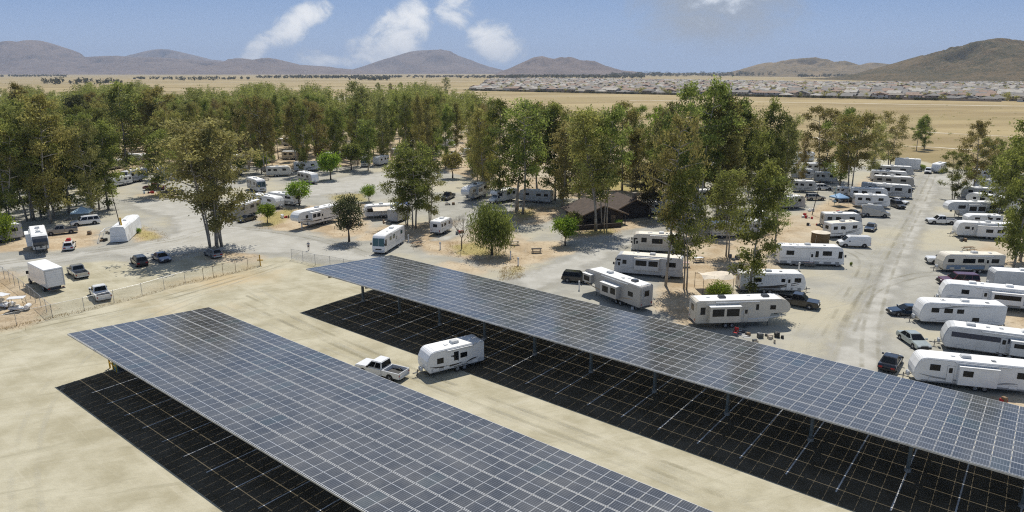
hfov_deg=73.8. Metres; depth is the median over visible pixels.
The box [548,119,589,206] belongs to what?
eucalyptus tree
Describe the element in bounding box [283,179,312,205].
tree
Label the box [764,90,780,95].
tract house
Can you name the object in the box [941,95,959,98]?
tract house
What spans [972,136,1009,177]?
eucalyptus tree
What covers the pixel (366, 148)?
eucalyptus tree
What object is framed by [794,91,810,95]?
tract house
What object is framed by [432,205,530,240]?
gravel road
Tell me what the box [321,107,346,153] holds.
eucalyptus tree
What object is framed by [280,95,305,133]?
eucalyptus tree
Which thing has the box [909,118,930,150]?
eucalyptus tree
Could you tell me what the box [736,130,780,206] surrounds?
eucalyptus tree
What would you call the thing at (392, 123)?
eucalyptus tree
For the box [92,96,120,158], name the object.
eucalyptus tree
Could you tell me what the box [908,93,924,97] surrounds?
tract house
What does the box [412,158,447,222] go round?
eucalyptus tree
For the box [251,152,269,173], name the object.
tree
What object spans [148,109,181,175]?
eucalyptus tree
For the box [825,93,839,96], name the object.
tract house
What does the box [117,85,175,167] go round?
eucalyptus tree
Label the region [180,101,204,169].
eucalyptus tree
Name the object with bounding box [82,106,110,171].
eucalyptus tree
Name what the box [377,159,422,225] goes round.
eucalyptus tree
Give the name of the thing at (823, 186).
suv
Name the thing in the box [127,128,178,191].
eucalyptus tree
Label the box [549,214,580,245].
tree
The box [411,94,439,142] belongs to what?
eucalyptus tree
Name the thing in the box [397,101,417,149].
eucalyptus tree
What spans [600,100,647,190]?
eucalyptus tree
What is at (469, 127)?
eucalyptus tree
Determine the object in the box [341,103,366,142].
eucalyptus tree
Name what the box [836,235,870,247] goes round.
cargo van
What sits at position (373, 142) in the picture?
tree
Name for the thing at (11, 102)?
eucalyptus tree
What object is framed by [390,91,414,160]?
eucalyptus tree
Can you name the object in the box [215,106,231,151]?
eucalyptus tree
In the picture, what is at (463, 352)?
travel trailer
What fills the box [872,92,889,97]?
tract house
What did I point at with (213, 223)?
eucalyptus tree
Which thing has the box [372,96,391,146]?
eucalyptus tree
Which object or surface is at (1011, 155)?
eucalyptus tree
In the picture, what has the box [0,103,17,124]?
eucalyptus tree
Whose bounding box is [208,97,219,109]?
eucalyptus tree
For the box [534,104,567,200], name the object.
eucalyptus tree
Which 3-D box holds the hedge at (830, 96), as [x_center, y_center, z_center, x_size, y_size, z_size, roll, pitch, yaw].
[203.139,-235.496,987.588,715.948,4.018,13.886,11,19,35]
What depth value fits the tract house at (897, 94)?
815.35 m
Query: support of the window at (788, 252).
in the motorhome at (791, 254)
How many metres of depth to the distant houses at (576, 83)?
1434.25 m
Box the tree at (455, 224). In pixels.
[450,215,469,248]
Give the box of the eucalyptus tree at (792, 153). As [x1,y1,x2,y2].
[777,113,808,192]
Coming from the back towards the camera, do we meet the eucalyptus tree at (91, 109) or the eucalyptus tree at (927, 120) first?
the eucalyptus tree at (927, 120)
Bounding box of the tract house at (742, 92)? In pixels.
[738,90,751,94]
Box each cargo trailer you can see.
[387,204,410,221]
[797,152,814,161]
[895,157,923,169]
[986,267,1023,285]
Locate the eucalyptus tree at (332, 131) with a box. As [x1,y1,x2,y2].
[318,107,344,169]
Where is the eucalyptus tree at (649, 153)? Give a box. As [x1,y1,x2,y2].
[645,143,664,199]
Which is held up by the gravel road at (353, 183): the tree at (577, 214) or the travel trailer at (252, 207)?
the travel trailer at (252, 207)
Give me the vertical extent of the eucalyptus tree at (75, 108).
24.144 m
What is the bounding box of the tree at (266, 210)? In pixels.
[255,202,276,222]
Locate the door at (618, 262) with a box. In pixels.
[617,260,620,271]
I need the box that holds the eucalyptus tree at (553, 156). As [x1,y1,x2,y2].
[544,114,597,199]
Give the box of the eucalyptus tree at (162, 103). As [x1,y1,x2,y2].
[153,100,169,161]
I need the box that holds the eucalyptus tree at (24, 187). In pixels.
[11,125,37,204]
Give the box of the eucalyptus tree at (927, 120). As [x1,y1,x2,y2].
[919,113,937,148]
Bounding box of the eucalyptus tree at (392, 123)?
[381,101,399,160]
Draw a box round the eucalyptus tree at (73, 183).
[38,111,102,213]
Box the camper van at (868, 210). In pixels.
[860,204,890,217]
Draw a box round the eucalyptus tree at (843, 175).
[820,106,869,185]
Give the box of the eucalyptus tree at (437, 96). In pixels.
[424,92,444,154]
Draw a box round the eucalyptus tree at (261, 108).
[248,93,274,149]
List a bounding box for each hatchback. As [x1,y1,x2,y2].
[62,240,75,250]
[203,247,222,258]
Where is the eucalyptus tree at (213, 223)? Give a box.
[182,126,260,246]
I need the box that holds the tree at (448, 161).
[440,150,464,177]
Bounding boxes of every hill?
[494,56,646,74]
[715,57,888,76]
[806,38,1023,81]
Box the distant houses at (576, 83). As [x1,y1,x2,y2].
[469,78,1023,90]
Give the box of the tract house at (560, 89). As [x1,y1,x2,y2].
[556,87,566,90]
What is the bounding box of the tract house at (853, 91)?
[844,90,859,93]
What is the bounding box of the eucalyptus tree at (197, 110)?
[185,101,201,119]
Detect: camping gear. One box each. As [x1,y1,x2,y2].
[99,237,107,241]
[729,254,739,260]
[742,330,750,335]
[752,332,775,343]
[765,331,783,338]
[801,213,812,218]
[999,396,1007,403]
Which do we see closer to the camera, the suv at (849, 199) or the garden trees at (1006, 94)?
the suv at (849, 199)
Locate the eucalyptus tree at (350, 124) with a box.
[346,106,363,162]
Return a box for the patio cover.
[694,271,733,286]
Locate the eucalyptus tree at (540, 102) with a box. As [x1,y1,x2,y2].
[511,101,555,188]
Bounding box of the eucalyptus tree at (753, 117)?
[712,109,769,207]
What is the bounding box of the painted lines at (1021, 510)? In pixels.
[324,294,1023,511]
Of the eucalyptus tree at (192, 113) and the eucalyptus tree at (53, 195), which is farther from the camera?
the eucalyptus tree at (192, 113)
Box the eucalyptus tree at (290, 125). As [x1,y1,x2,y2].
[278,103,306,161]
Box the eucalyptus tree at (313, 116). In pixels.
[298,99,332,161]
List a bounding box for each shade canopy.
[70,207,93,219]
[828,193,848,204]
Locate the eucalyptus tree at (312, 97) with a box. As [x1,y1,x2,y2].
[303,92,325,131]
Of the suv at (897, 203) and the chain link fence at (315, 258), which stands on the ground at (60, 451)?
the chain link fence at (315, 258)
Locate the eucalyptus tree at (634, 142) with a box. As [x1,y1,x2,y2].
[626,126,646,187]
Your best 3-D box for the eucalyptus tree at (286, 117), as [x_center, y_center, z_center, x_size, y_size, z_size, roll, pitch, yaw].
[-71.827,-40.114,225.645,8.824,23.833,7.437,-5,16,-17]
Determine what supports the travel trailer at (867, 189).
on the ground at (60, 451)
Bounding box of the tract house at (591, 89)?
[585,88,598,91]
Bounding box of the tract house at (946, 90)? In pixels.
[941,89,954,91]
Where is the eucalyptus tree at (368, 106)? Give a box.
[358,94,374,127]
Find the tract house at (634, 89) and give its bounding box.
[630,88,642,92]
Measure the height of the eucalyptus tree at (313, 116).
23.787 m
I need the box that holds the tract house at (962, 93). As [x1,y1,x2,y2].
[956,92,969,96]
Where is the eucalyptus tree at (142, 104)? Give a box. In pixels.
[132,98,157,162]
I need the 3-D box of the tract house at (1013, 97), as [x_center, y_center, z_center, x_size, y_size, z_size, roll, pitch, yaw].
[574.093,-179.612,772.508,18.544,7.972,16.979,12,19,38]
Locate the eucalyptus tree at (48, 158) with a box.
[17,130,73,218]
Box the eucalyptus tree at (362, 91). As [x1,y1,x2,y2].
[334,79,372,141]
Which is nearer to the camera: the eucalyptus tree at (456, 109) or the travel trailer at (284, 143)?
the eucalyptus tree at (456, 109)
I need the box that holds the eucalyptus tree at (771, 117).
[750,96,791,185]
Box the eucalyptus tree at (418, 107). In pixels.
[408,91,426,160]
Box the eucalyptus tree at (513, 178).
[491,100,555,209]
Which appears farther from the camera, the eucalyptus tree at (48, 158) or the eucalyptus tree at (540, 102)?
the eucalyptus tree at (540, 102)
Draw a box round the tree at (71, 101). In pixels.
[61,94,94,120]
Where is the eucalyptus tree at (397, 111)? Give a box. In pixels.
[390,98,406,144]
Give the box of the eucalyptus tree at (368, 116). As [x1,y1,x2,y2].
[360,99,372,120]
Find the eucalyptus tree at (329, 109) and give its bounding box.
[321,106,341,151]
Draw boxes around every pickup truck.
[46,224,77,235]
[66,263,89,278]
[88,283,111,301]
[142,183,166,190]
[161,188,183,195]
[355,356,409,380]
[440,192,455,200]
[777,291,820,309]
[924,255,936,264]
[925,215,956,224]
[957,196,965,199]
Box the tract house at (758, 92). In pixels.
[753,90,764,94]
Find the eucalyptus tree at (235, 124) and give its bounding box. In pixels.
[231,95,263,168]
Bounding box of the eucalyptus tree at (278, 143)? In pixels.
[268,105,281,148]
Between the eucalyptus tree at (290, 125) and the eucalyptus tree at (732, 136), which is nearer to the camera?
the eucalyptus tree at (732, 136)
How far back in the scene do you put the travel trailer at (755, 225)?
136.73 m
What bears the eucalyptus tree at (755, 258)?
on the ground at (60, 451)
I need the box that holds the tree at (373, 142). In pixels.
[364,133,377,152]
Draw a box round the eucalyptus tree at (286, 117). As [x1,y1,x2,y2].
[280,98,302,161]
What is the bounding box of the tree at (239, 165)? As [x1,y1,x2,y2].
[233,155,247,170]
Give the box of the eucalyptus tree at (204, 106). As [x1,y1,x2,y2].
[199,99,211,156]
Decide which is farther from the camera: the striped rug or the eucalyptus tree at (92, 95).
the eucalyptus tree at (92, 95)
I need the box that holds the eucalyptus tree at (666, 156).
[634,106,713,285]
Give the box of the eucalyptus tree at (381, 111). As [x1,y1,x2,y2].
[373,97,393,154]
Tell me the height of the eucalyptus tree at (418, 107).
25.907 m
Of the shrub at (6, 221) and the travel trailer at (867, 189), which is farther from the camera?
the travel trailer at (867, 189)
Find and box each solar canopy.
[67,307,712,511]
[306,255,1023,508]
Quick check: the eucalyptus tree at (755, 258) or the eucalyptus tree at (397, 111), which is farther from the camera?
the eucalyptus tree at (397, 111)
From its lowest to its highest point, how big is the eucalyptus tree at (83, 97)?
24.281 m
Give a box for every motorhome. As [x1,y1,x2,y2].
[24,224,48,253]
[246,176,266,191]
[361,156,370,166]
[370,225,404,253]
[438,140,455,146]
[489,187,516,203]
[613,251,683,278]
[631,231,685,252]
[775,243,846,266]
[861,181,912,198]
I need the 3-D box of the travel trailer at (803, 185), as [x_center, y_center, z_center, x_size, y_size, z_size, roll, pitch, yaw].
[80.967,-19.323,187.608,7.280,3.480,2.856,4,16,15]
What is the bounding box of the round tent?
[811,230,830,243]
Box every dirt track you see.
[241,81,464,82]
[629,100,999,105]
[813,137,970,149]
[930,132,1011,136]
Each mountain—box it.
[0,40,384,74]
[127,49,223,61]
[355,49,502,73]
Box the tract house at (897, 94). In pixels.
[889,92,906,97]
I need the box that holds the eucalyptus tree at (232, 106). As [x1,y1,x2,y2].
[227,101,248,153]
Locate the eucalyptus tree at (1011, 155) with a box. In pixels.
[986,117,1023,260]
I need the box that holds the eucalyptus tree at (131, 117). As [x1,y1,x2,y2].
[123,95,139,152]
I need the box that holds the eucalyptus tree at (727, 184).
[702,166,755,256]
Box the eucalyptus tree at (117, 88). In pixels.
[98,78,154,169]
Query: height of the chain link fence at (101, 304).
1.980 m
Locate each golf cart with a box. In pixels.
[0,292,13,308]
[6,295,31,311]
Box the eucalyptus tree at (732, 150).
[699,94,769,216]
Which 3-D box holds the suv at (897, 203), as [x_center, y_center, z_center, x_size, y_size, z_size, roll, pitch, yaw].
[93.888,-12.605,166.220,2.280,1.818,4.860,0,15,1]
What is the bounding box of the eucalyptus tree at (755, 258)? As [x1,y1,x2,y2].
[718,158,795,293]
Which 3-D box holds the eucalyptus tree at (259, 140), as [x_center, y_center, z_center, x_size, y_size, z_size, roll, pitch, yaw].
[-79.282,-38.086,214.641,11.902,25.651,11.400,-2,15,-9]
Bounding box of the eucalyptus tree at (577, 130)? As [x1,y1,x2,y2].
[559,104,623,230]
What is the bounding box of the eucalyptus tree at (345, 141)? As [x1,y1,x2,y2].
[339,109,348,146]
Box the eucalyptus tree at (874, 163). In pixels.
[865,121,894,174]
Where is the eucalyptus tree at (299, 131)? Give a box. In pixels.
[289,101,314,170]
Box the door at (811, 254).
[809,253,813,261]
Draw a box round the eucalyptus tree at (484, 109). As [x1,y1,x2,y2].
[460,103,493,182]
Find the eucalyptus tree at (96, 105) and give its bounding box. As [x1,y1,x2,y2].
[88,101,121,150]
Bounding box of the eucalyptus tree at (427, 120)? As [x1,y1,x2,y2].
[422,110,436,154]
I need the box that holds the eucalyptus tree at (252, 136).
[236,96,268,171]
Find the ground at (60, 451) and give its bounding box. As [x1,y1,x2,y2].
[0,73,1023,511]
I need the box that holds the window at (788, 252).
[786,250,793,254]
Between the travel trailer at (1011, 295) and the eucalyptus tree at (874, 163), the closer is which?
the travel trailer at (1011, 295)
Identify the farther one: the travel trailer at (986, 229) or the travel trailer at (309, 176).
the travel trailer at (309, 176)
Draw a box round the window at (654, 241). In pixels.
[652,239,662,243]
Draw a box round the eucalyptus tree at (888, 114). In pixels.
[874,110,912,164]
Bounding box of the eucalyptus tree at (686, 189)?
[649,165,717,289]
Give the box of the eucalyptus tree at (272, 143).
[261,108,280,165]
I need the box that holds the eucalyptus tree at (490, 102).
[486,96,502,148]
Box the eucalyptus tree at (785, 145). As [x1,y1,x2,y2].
[769,123,799,175]
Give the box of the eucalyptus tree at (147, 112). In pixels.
[140,102,165,161]
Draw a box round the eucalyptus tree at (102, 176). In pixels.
[66,132,113,209]
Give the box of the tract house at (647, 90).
[640,89,654,92]
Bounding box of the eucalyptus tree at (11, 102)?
[3,96,30,117]
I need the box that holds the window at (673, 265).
[666,262,675,267]
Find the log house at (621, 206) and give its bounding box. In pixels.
[561,192,654,224]
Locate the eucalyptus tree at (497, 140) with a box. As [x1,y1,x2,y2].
[481,97,509,187]
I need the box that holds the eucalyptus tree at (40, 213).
[18,142,61,217]
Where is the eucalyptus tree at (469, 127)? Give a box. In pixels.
[458,116,484,181]
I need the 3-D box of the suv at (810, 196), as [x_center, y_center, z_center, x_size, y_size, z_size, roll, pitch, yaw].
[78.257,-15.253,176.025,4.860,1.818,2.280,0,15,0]
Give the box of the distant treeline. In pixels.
[0,71,847,84]
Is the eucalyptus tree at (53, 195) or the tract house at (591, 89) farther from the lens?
the tract house at (591, 89)
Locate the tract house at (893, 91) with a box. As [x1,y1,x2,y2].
[886,90,902,93]
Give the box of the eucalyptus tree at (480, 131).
[463,106,498,196]
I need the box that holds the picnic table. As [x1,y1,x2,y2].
[961,246,976,250]
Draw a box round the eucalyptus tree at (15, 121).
[0,99,65,221]
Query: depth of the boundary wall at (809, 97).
835.34 m
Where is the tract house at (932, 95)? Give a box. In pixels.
[925,93,941,98]
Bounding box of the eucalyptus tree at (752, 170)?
[745,137,762,195]
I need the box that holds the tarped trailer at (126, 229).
[97,215,141,242]
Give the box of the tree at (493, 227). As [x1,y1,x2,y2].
[464,200,518,254]
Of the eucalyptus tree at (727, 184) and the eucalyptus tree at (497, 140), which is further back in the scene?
the eucalyptus tree at (497, 140)
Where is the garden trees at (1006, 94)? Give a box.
[487,79,1023,99]
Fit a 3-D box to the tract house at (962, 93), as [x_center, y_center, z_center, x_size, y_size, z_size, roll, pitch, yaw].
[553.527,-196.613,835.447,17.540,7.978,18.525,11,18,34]
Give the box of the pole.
[111,191,121,224]
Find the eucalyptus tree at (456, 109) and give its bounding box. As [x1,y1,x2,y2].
[446,102,466,150]
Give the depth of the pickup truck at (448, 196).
176.21 m
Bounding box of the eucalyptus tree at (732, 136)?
[701,112,748,212]
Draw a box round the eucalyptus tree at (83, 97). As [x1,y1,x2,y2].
[80,94,87,105]
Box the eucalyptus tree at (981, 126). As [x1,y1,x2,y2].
[956,119,1000,185]
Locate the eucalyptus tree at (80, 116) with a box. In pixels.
[65,111,99,185]
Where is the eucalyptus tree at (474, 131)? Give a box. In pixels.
[467,106,485,170]
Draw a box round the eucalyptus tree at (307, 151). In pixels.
[294,102,314,154]
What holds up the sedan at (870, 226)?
on the ground at (60, 451)
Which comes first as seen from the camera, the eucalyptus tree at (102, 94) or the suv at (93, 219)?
the suv at (93, 219)
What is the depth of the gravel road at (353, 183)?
202.25 m
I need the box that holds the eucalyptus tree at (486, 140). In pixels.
[479,98,525,202]
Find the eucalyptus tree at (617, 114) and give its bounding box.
[574,103,636,228]
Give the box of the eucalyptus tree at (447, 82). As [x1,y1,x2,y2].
[441,77,450,92]
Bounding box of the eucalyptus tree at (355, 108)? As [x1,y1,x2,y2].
[344,100,365,165]
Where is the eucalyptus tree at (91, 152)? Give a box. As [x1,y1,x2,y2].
[61,116,107,214]
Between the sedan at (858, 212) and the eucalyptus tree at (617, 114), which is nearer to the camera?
the eucalyptus tree at (617, 114)
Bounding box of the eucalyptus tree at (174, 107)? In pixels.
[168,103,189,160]
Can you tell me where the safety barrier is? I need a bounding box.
[108,360,117,371]
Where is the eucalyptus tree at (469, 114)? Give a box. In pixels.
[463,100,474,171]
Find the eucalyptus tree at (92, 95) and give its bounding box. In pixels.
[81,90,102,106]
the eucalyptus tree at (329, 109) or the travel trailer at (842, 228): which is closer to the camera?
the travel trailer at (842, 228)
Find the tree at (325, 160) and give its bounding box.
[313,149,342,179]
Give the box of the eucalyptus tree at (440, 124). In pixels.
[428,91,446,140]
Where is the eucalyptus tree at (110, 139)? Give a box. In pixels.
[73,119,127,209]
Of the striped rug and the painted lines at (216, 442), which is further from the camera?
the striped rug
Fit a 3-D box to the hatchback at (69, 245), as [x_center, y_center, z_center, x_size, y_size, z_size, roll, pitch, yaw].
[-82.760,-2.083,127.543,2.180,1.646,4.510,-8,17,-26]
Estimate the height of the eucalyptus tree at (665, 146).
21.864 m
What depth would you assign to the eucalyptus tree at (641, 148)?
200.45 m
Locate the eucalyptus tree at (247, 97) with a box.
[236,92,262,133]
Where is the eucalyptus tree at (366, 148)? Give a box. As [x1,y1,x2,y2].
[352,119,380,170]
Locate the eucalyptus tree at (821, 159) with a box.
[798,104,848,171]
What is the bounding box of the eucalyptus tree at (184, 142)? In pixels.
[121,115,270,247]
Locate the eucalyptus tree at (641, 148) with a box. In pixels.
[630,128,648,181]
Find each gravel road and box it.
[0,200,379,270]
[282,172,404,197]
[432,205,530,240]
[509,225,661,289]
[820,174,943,399]
[925,174,971,190]
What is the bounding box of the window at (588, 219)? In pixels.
[586,216,591,221]
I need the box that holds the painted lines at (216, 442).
[92,378,422,511]
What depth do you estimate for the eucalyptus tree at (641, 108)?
204.83 m
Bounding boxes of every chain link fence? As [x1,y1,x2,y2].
[0,266,51,315]
[0,269,202,328]
[202,255,259,279]
[291,249,351,264]
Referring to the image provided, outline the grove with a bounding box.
[0,80,488,138]
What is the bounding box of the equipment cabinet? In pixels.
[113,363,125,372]
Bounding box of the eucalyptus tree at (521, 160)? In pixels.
[486,94,552,213]
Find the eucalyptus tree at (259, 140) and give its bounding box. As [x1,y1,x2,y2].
[238,94,278,175]
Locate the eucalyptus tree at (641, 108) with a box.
[618,104,652,171]
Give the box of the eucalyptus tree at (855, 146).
[824,110,889,185]
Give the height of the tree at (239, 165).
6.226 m
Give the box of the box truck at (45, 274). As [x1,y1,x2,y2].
[26,259,65,291]
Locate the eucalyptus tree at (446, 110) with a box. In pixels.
[432,103,457,167]
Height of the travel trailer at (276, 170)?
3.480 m
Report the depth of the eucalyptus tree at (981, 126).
187.38 m
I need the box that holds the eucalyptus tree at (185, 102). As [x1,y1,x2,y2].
[178,100,189,117]
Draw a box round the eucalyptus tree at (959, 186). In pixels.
[937,150,975,199]
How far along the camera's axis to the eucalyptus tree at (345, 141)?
273.11 m
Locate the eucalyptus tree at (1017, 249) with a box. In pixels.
[994,139,1023,267]
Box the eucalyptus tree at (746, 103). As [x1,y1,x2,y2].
[712,96,775,193]
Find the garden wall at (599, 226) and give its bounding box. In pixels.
[576,222,621,229]
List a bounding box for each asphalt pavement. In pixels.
[57,347,514,511]
[301,290,1023,511]
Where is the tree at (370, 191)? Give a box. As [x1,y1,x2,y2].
[359,183,376,201]
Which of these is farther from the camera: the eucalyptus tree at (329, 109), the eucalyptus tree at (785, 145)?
the eucalyptus tree at (329, 109)
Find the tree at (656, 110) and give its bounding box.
[640,105,684,189]
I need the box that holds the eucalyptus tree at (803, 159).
[795,136,812,178]
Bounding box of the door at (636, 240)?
[635,239,638,248]
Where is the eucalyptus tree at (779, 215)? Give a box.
[758,175,802,241]
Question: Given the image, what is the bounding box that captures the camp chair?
[732,327,738,335]
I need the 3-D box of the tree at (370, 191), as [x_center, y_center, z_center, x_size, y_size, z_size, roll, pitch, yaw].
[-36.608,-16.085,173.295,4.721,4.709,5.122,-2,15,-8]
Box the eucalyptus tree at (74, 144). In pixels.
[67,121,102,209]
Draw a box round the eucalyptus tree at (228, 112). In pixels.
[223,106,238,163]
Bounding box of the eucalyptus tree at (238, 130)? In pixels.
[232,114,248,136]
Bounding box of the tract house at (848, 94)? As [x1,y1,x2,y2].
[840,93,854,96]
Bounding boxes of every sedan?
[151,251,171,262]
[236,214,257,222]
[842,209,865,216]
[864,222,876,231]
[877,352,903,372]
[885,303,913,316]
[890,197,909,203]
[896,330,931,349]
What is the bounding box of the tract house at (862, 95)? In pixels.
[856,93,871,96]
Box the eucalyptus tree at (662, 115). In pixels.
[648,99,701,190]
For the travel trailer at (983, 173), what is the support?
on the ground at (60, 451)
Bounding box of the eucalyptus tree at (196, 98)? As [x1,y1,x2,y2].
[182,96,206,112]
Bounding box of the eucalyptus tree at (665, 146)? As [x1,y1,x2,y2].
[649,121,690,214]
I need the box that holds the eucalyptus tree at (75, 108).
[57,103,90,184]
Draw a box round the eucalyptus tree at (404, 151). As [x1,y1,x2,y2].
[381,139,444,228]
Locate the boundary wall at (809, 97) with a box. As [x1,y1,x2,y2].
[486,90,1001,101]
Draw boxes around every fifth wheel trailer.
[117,153,142,164]
[120,168,147,181]
[290,203,338,226]
[461,182,486,198]
[582,267,652,308]
[688,293,790,327]
[943,200,999,217]
[966,192,1019,211]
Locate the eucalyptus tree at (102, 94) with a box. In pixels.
[96,92,121,108]
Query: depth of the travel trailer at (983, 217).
146.06 m
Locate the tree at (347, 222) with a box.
[328,192,366,241]
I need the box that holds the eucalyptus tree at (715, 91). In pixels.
[661,74,746,220]
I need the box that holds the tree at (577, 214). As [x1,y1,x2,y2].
[565,211,583,225]
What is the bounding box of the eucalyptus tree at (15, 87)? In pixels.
[5,81,29,105]
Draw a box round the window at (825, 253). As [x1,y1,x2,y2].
[823,251,831,255]
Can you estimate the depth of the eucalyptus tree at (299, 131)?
215.78 m
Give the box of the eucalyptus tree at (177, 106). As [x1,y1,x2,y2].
[169,99,181,111]
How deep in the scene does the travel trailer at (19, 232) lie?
133.78 m
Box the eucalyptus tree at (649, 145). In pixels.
[636,121,663,181]
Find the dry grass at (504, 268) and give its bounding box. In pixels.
[0,192,823,330]
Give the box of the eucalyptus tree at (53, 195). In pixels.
[0,89,83,223]
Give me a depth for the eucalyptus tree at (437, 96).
260.63 m
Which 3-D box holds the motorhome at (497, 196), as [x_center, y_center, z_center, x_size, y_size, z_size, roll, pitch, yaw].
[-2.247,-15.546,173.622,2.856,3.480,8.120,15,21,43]
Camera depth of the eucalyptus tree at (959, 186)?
175.21 m
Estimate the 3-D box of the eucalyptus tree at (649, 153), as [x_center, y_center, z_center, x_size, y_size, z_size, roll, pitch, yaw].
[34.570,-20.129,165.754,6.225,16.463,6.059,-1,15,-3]
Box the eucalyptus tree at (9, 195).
[0,120,43,218]
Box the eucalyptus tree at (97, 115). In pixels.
[89,110,112,154]
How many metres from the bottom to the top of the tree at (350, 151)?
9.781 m
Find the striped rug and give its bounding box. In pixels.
[738,329,750,337]
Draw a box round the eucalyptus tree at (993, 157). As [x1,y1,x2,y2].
[985,135,1023,194]
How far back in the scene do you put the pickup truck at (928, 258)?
117.48 m
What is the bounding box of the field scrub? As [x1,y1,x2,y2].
[545,96,1020,151]
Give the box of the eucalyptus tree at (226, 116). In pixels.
[212,109,232,159]
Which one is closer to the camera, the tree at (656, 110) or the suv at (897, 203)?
the suv at (897, 203)
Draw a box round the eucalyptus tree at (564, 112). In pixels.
[541,99,576,192]
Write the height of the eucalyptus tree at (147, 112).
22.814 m
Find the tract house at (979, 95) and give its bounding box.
[975,93,990,97]
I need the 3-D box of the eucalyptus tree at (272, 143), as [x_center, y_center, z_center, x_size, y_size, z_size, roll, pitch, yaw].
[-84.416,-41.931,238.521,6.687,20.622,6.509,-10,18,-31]
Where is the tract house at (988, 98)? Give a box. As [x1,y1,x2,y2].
[979,96,998,99]
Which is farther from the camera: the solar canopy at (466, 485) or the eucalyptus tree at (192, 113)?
the eucalyptus tree at (192, 113)
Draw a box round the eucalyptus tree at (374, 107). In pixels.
[368,101,389,152]
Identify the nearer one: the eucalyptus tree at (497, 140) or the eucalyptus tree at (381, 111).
the eucalyptus tree at (497, 140)
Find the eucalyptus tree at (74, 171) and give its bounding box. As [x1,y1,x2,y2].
[66,134,104,207]
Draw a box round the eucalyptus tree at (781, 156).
[769,133,790,177]
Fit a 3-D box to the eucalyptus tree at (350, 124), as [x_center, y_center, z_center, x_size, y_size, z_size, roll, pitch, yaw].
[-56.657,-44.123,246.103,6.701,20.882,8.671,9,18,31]
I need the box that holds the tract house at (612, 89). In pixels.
[606,88,620,91]
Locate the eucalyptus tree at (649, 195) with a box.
[628,161,669,218]
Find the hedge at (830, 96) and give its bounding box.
[465,89,939,100]
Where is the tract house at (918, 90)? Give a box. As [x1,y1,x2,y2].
[912,89,925,91]
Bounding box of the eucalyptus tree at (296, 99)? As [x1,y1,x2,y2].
[283,95,298,149]
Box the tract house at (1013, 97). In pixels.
[1009,94,1023,100]
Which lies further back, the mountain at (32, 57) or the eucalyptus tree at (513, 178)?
the mountain at (32, 57)
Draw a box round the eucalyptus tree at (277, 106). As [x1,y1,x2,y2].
[267,93,285,158]
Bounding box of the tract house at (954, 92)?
[950,91,962,95]
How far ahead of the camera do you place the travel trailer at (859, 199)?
165.46 m
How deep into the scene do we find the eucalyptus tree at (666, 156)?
99.66 m
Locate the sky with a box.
[0,0,1023,72]
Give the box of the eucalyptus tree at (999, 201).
[973,152,1023,214]
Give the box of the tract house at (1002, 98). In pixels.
[995,96,1006,100]
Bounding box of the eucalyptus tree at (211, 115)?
[201,106,229,149]
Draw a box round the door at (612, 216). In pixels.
[611,215,615,222]
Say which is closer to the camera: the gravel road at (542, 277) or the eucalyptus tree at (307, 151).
the gravel road at (542, 277)
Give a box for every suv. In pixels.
[69,214,100,226]
[130,254,148,266]
[561,269,587,283]
[805,193,825,200]
[816,183,832,189]
[835,194,852,201]
[890,199,905,208]
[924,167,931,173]
[935,271,980,282]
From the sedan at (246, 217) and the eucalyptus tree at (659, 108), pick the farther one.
the eucalyptus tree at (659, 108)
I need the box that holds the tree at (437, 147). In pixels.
[412,136,441,154]
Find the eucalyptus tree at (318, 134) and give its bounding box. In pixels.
[311,112,328,152]
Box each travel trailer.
[0,222,23,241]
[106,158,123,169]
[111,175,132,185]
[227,199,260,217]
[251,192,283,207]
[266,165,293,176]
[268,191,300,204]
[278,138,290,145]
[282,150,306,159]
[293,161,318,170]
[297,170,318,184]
[362,202,393,217]
[373,155,388,164]
[413,334,484,376]
[430,216,452,233]
[519,188,553,202]
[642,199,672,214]
[699,188,722,198]
[708,220,738,237]
[732,219,766,233]
[735,269,809,292]
[742,208,767,223]
[778,194,805,208]
[791,168,813,178]
[792,179,819,191]
[803,162,832,171]
[813,171,838,182]
[819,211,863,225]
[823,219,862,237]
[836,186,848,194]
[847,186,887,197]
[852,193,889,206]
[870,169,907,179]
[873,174,916,187]
[875,164,914,176]
[897,349,1023,391]
[905,297,1007,325]
[929,320,1023,357]
[930,251,1005,272]
[931,162,945,172]
[934,279,1023,308]
[947,220,1009,238]
[957,186,995,195]
[962,213,1003,221]
[971,178,1000,188]
[972,169,998,177]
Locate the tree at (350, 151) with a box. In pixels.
[337,142,362,169]
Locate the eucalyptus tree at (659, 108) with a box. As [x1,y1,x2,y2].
[651,106,671,172]
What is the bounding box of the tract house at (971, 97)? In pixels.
[961,95,978,99]
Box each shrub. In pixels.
[0,210,22,242]
[704,279,733,294]
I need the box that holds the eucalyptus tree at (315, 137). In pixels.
[307,101,318,156]
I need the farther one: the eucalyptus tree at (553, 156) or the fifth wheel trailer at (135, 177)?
the fifth wheel trailer at (135, 177)
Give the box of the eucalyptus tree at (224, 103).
[215,98,230,108]

